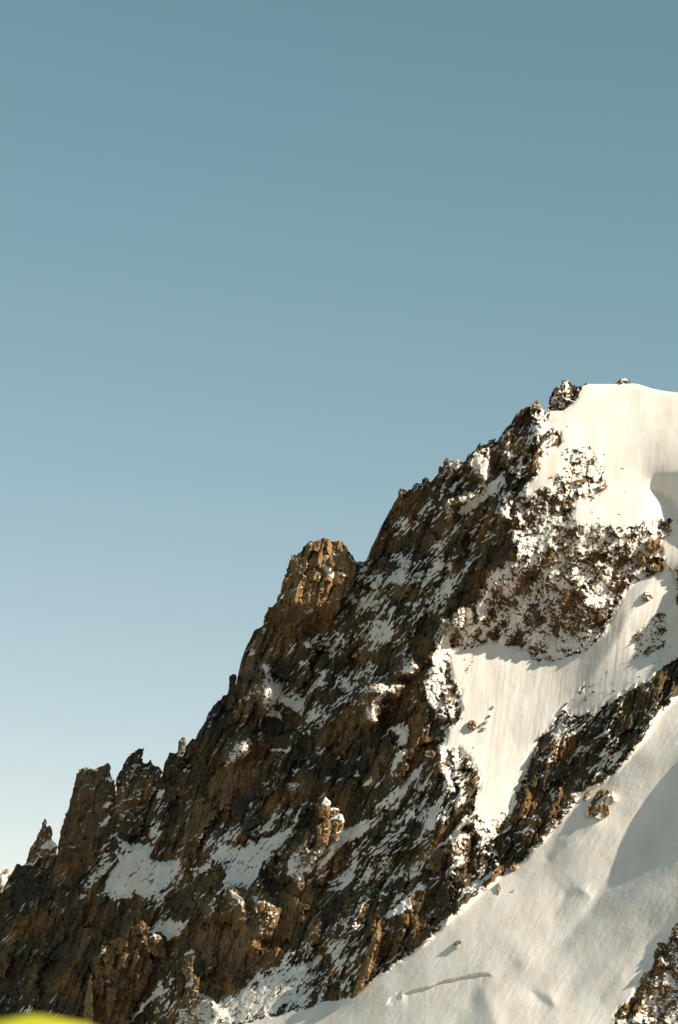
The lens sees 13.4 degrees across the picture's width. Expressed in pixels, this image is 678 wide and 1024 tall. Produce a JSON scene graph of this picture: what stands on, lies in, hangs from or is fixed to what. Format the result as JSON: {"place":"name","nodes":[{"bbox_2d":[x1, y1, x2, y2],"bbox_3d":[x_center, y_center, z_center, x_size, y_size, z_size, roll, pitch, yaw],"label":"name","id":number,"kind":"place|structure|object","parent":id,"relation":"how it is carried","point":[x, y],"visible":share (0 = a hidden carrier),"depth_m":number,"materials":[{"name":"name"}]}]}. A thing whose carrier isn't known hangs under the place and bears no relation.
{"place":"outdoors","nodes":[
{"label":"outdoors","id":0,"kind":"place"},
{"bbox_2d":[0,868,13,895],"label":"distant snow ridge","id":1,"kind":"structure","parent":0,"point":[4,876],"depth_m":2795.44,"materials":[{"name":"white snow"}]},
{"bbox_2d":[0,1015,85,1023],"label":"yellow cover","id":2,"kind":"object","parent":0,"point":[34,1019],"visible":1,"depth_m":3.96,"materials":[{"name":"fabric"}]},
{"bbox_2d":[0,383,651,897],"bbox_3d":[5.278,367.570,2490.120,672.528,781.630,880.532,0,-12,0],"label":"mountain back","id":3,"kind":"structure","parent":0,"point":[364,561],"depth_m":2266.05,"materials":[{"name":"brown stone"}]},
{"bbox_2d":[228,674,236,695],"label":"ridge block","id":4,"kind":"structure","parent":3,"relation":"on","point":[232,679],"depth_m":2322.51,"materials":[{"name":"brown stone"}]},
{"bbox_2d":[398,489,406,497],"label":"ridge block","id":5,"kind":"structure","parent":3,"relation":"on","point":[401,492],"depth_m":2251.90,"materials":[{"name":"stone"}]},
{"bbox_2d":[411,482,420,491],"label":"ridge block","id":6,"kind":"structure","parent":3,"relation":"on","point":[416,486],"depth_m":2238.56,"materials":[{"name":"stone"}]},
{"bbox_2d":[443,458,449,467],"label":"ridge block","id":7,"kind":"structure","parent":3,"relation":"on","point":[446,462],"depth_m":2205.75,"materials":[{"name":"brown stone"}]},
{"bbox_2d":[476,443,484,450],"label":"ridge block","id":8,"kind":"structure","parent":3,"relation":"on","point":[479,447],"depth_m":2196.45,"materials":[{"name":"stone"}]},
{"bbox_2d":[548,380,581,410],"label":"summit rock","id":9,"kind":"object","parent":3,"relation":"on","point":[564,395],"visible":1,"depth_m":2184.13,"materials":[{"name":"stone"}]},
{"bbox_2d":[615,378,629,383],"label":"summit rock","id":10,"kind":"object","parent":3,"relation":"on","point":[623,381],"visible":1,"depth_m":2182.12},
{"bbox_2d":[0,404,677,1023],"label":"mountain","id":11,"kind":"structure","parent":0,"point":[348,714],"depth_m":2156.32,"materials":[{"name":"brown stone"}]},
{"bbox_2d":[25,819,57,865],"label":"rock spire","id":12,"kind":"object","parent":11,"relation":"on","point":[44,845],"visible":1,"depth_m":2381.18,"materials":[{"name":"brown stone"}]},
{"bbox_2d":[53,763,115,877],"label":"rock tower","id":13,"kind":"structure","parent":11,"relation":"on","point":[87,816],"depth_m":2400.44,"materials":[{"name":"brown stone"}]},
{"bbox_2d":[84,974,93,1023],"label":"rock pillar","id":14,"kind":"object","parent":11,"relation":"on","point":[88,1013],"visible":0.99,"depth_m":2216.60,"materials":[{"name":"brown stone"}]},
{"bbox_2d":[91,921,166,1023],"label":"rock tower","id":15,"kind":"structure","parent":11,"relation":"on","point":[120,959],"depth_m":2216.59,"materials":[{"name":"brown stone"}]},
{"bbox_2d":[115,748,162,840],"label":"rock tower","id":16,"kind":"structure","parent":11,"relation":"on","point":[136,784],"depth_m":2363.08,"materials":[{"name":"brown stone"}]},
{"bbox_2d":[177,737,185,756],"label":"ridge block","id":17,"kind":"structure","parent":11,"relation":"on","point":[181,746],"depth_m":2279.43,"materials":[{"name":"brown stone"}]},
{"bbox_2d":[180,949,199,1009],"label":"rock pillar","id":18,"kind":"object","parent":11,"relation":"on","point":[191,988],"visible":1,"depth_m":2112.47,"materials":[{"name":"brown stone"}]},
{"bbox_2d":[196,890,246,924],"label":"rock buttress","id":19,"kind":"object","parent":11,"relation":"on","point":[230,908],"visible":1,"depth_m":2134.09,"materials":[{"name":"brown stone"}]},
{"bbox_2d":[302,831,310,850],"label":"rock pillar","id":20,"kind":"object","parent":11,"relation":"on","point":[306,837],"visible":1,"depth_m":2131.53,"materials":[{"name":"brown stone"}]},
{"bbox_2d":[263,537,355,637],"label":"rock pinnacle","id":21,"kind":"object","parent":11,"relation":"on","point":[317,583],"visible":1,"depth_m":2253.63,"materials":[{"name":"brown stone"}]},
{"bbox_2d":[308,914,318,946],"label":"rock pillar","id":22,"kind":"object","parent":11,"relation":"on","point":[312,920],"visible":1,"depth_m":2076.82,"materials":[{"name":"brown stone"}]},
{"bbox_2d":[316,797,343,845],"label":"rock gendarme","id":23,"kind":"object","parent":11,"relation":"on","point":[333,826],"visible":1,"depth_m":2093.47,"materials":[{"name":"brown stone"}]},
{"bbox_2d":[351,919,382,998],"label":"rock pillar","id":24,"kind":"object","parent":11,"relation":"attached to","point":[368,964],"visible":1,"depth_m":1979.74,"materials":[{"name":"brown stone"}]},
{"bbox_2d":[421,477,429,487],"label":"ridge block","id":25,"kind":"structure","parent":11,"relation":"on","point":[425,482],"depth_m":2231.01,"materials":[{"name":"stone"}]},
{"bbox_2d":[425,750,434,757],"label":"boulder","id":26,"kind":"object","parent":11,"relation":"on","point":[430,753],"visible":1,"depth_m":2064.78,"materials":[{"name":"brown stone"}]},
{"bbox_2d":[427,848,444,871],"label":"rock buttress","id":27,"kind":"object","parent":11,"relation":"on","point":[436,861],"visible":1,"depth_m":2005.63,"materials":[{"name":"brown stone"}]},
{"bbox_2d":[441,618,450,633],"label":"snowy crag","id":28,"kind":"structure","parent":11,"relation":"on","point":[446,626],"depth_m":2125.90,"materials":[{"name":"brown stone"}]},
{"bbox_2d":[443,694,452,704],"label":"boulder","id":29,"kind":"object","parent":11,"relation":"on","point":[447,699],"visible":1,"depth_m":2101.10,"materials":[{"name":"brown stone"}]},
{"bbox_2d":[451,606,464,627],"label":"snowy crag","id":30,"kind":"structure","parent":11,"relation":"on","point":[458,619],"depth_m":2119.07,"materials":[{"name":"white snow"}]},
{"bbox_2d":[488,439,494,446],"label":"ridge block","id":31,"kind":"structure","parent":11,"relation":"on","point":[491,443],"depth_m":2192.62,"materials":[{"name":"brown stone"}]},
{"bbox_2d":[531,400,540,409],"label":"summit rock","id":32,"kind":"object","parent":11,"relation":"on","point":[536,405],"visible":1,"depth_m":2174.76,"materials":[{"name":"brown stone"}]},
{"bbox_2d":[544,551,557,568],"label":"boulder","id":33,"kind":"object","parent":11,"relation":"on","point":[551,560],"visible":1,"depth_m":2099.45,"materials":[{"name":"brown stone"}]},
{"bbox_2d":[434,550,677,834],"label":"snow gully","id":34,"kind":"object","parent":11,"relation":"on","point":[525,693],"visible":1,"depth_m":2068.66,"materials":[{"name":"white snow"}]},
{"bbox_2d":[467,720,476,729],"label":"boulder","id":35,"kind":"object","parent":34,"relation":"on","point":[472,724],"visible":1,"depth_m":2073.25,"materials":[{"name":"brown stone"}]},
{"bbox_2d":[634,634,638,642],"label":"boulder","id":36,"kind":"object","parent":34,"relation":"on","point":[636,638],"visible":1,"depth_m":2053.40,"materials":[{"name":"brown stone"}]},
{"bbox_2d":[641,592,652,600],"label":"boulder","id":37,"kind":"object","parent":34,"relation":"on","point":[647,596],"visible":1,"depth_m":2064.93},
{"bbox_2d":[644,645,655,656],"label":"boulder","id":38,"kind":"object","parent":34,"relation":"on","point":[648,651],"visible":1,"depth_m":2037.02,"materials":[{"name":"stone"}]},
{"bbox_2d":[648,563,659,571],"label":"boulder","id":39,"kind":"object","parent":34,"relation":"on","point":[653,567],"visible":1,"depth_m":2076.40,"materials":[{"name":"brown stone"}]},
{"bbox_2d":[559,589,570,605],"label":"boulder","id":40,"kind":"object","parent":11,"relation":"on","point":[566,596],"visible":1,"depth_m":2092.39,"materials":[{"name":"brown stone"}]},
{"bbox_2d":[564,549,573,559],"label":"boulder","id":41,"kind":"object","parent":11,"relation":"on","point":[568,554],"visible":1,"depth_m":2094.88,"materials":[{"name":"brown stone"}]},
{"bbox_2d":[574,479,585,485],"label":"boulder","id":42,"kind":"object","parent":11,"relation":"on","point":[580,482],"visible":1,"depth_m":2118.93,"materials":[{"name":"brown stone"}]},
{"bbox_2d":[503,687,677,860],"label":"rock rib","id":43,"kind":"object","parent":11,"relation":"on","point":[599,744],"visible":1,"depth_m":2000.26,"materials":[{"name":"brown stone"}]},
{"bbox_2d":[584,614,596,626],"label":"boulder","id":44,"kind":"object","parent":11,"relation":"on","point":[591,621],"visible":1,"depth_m":2077.28,"materials":[{"name":"brown stone"}]},
{"bbox_2d":[524,383,677,529],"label":"summit snowfield","id":45,"kind":"structure","parent":11,"relation":"on","point":[631,429],"depth_m":2135.22,"materials":[{"name":"white snow"}]},
{"bbox_2d":[595,484,607,490],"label":"boulder","id":46,"kind":"object","parent":45,"relation":"on","point":[601,488],"visible":1,"depth_m":2114.24,"materials":[{"name":"brown stone"}]},
{"bbox_2d":[597,609,607,622],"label":"boulder","id":47,"kind":"object","parent":11,"relation":"on","point":[602,615],"visible":1,"depth_m":2074.72,"materials":[{"name":"brown stone"}]},
{"bbox_2d":[636,549,645,565],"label":"boulder","id":48,"kind":"object","parent":11,"relation":"on","point":[640,557],"visible":1,"depth_m":2080.62,"materials":[{"name":"brown stone"}]},
{"bbox_2d":[644,539,661,553],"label":"boulder","id":49,"kind":"object","parent":11,"relation":"on","point":[651,546],"visible":1,"depth_m":2079.46,"materials":[{"name":"brown stone"}]},
{"bbox_2d":[0,0,677,870],"label":"sky","id":50,"kind":"structure","parent":0,"point":[268,267],"materials":[{"name":"blue"}]},
{"bbox_2d":[245,695,677,1023],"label":"snow slope","id":51,"kind":"structure","parent":0,"point":[577,925],"depth_m":1911.03,"materials":[{"name":"white snow"}]},
{"bbox_2d":[454,941,460,947],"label":"boulder","id":52,"kind":"object","parent":51,"relation":"on","point":[457,944],"visible":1,"depth_m":1932.44,"materials":[{"name":"brown stone"}]},
{"bbox_2d":[496,883,500,894],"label":"boulder","id":53,"kind":"object","parent":51,"relation":"on","point":[498,888],"visible":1,"depth_m":1956.15,"materials":[{"name":"brown stone"}]},
{"bbox_2d":[507,863,517,871],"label":"boulder","id":54,"kind":"object","parent":51,"relation":"on","point":[512,867],"visible":1,"depth_m":1966.12,"materials":[{"name":"brown stone"}]},
{"bbox_2d":[583,791,590,801],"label":"boulder","id":55,"kind":"object","parent":51,"relation":"on","point":[586,795],"visible":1,"depth_m":1969.66,"materials":[{"name":"brown stone"}]},
{"bbox_2d":[585,789,615,819],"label":"boulder","id":56,"kind":"object","parent":51,"relation":"on","point":[604,798],"visible":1,"depth_m":1953.69,"materials":[{"name":"brown stone"}]},
{"bbox_2d":[612,922,677,1023],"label":"rock outcrop","id":57,"kind":"object","parent":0,"point":[653,999],"visible":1,"depth_m":1790.52,"materials":[{"name":"brown stone"}]}
]}

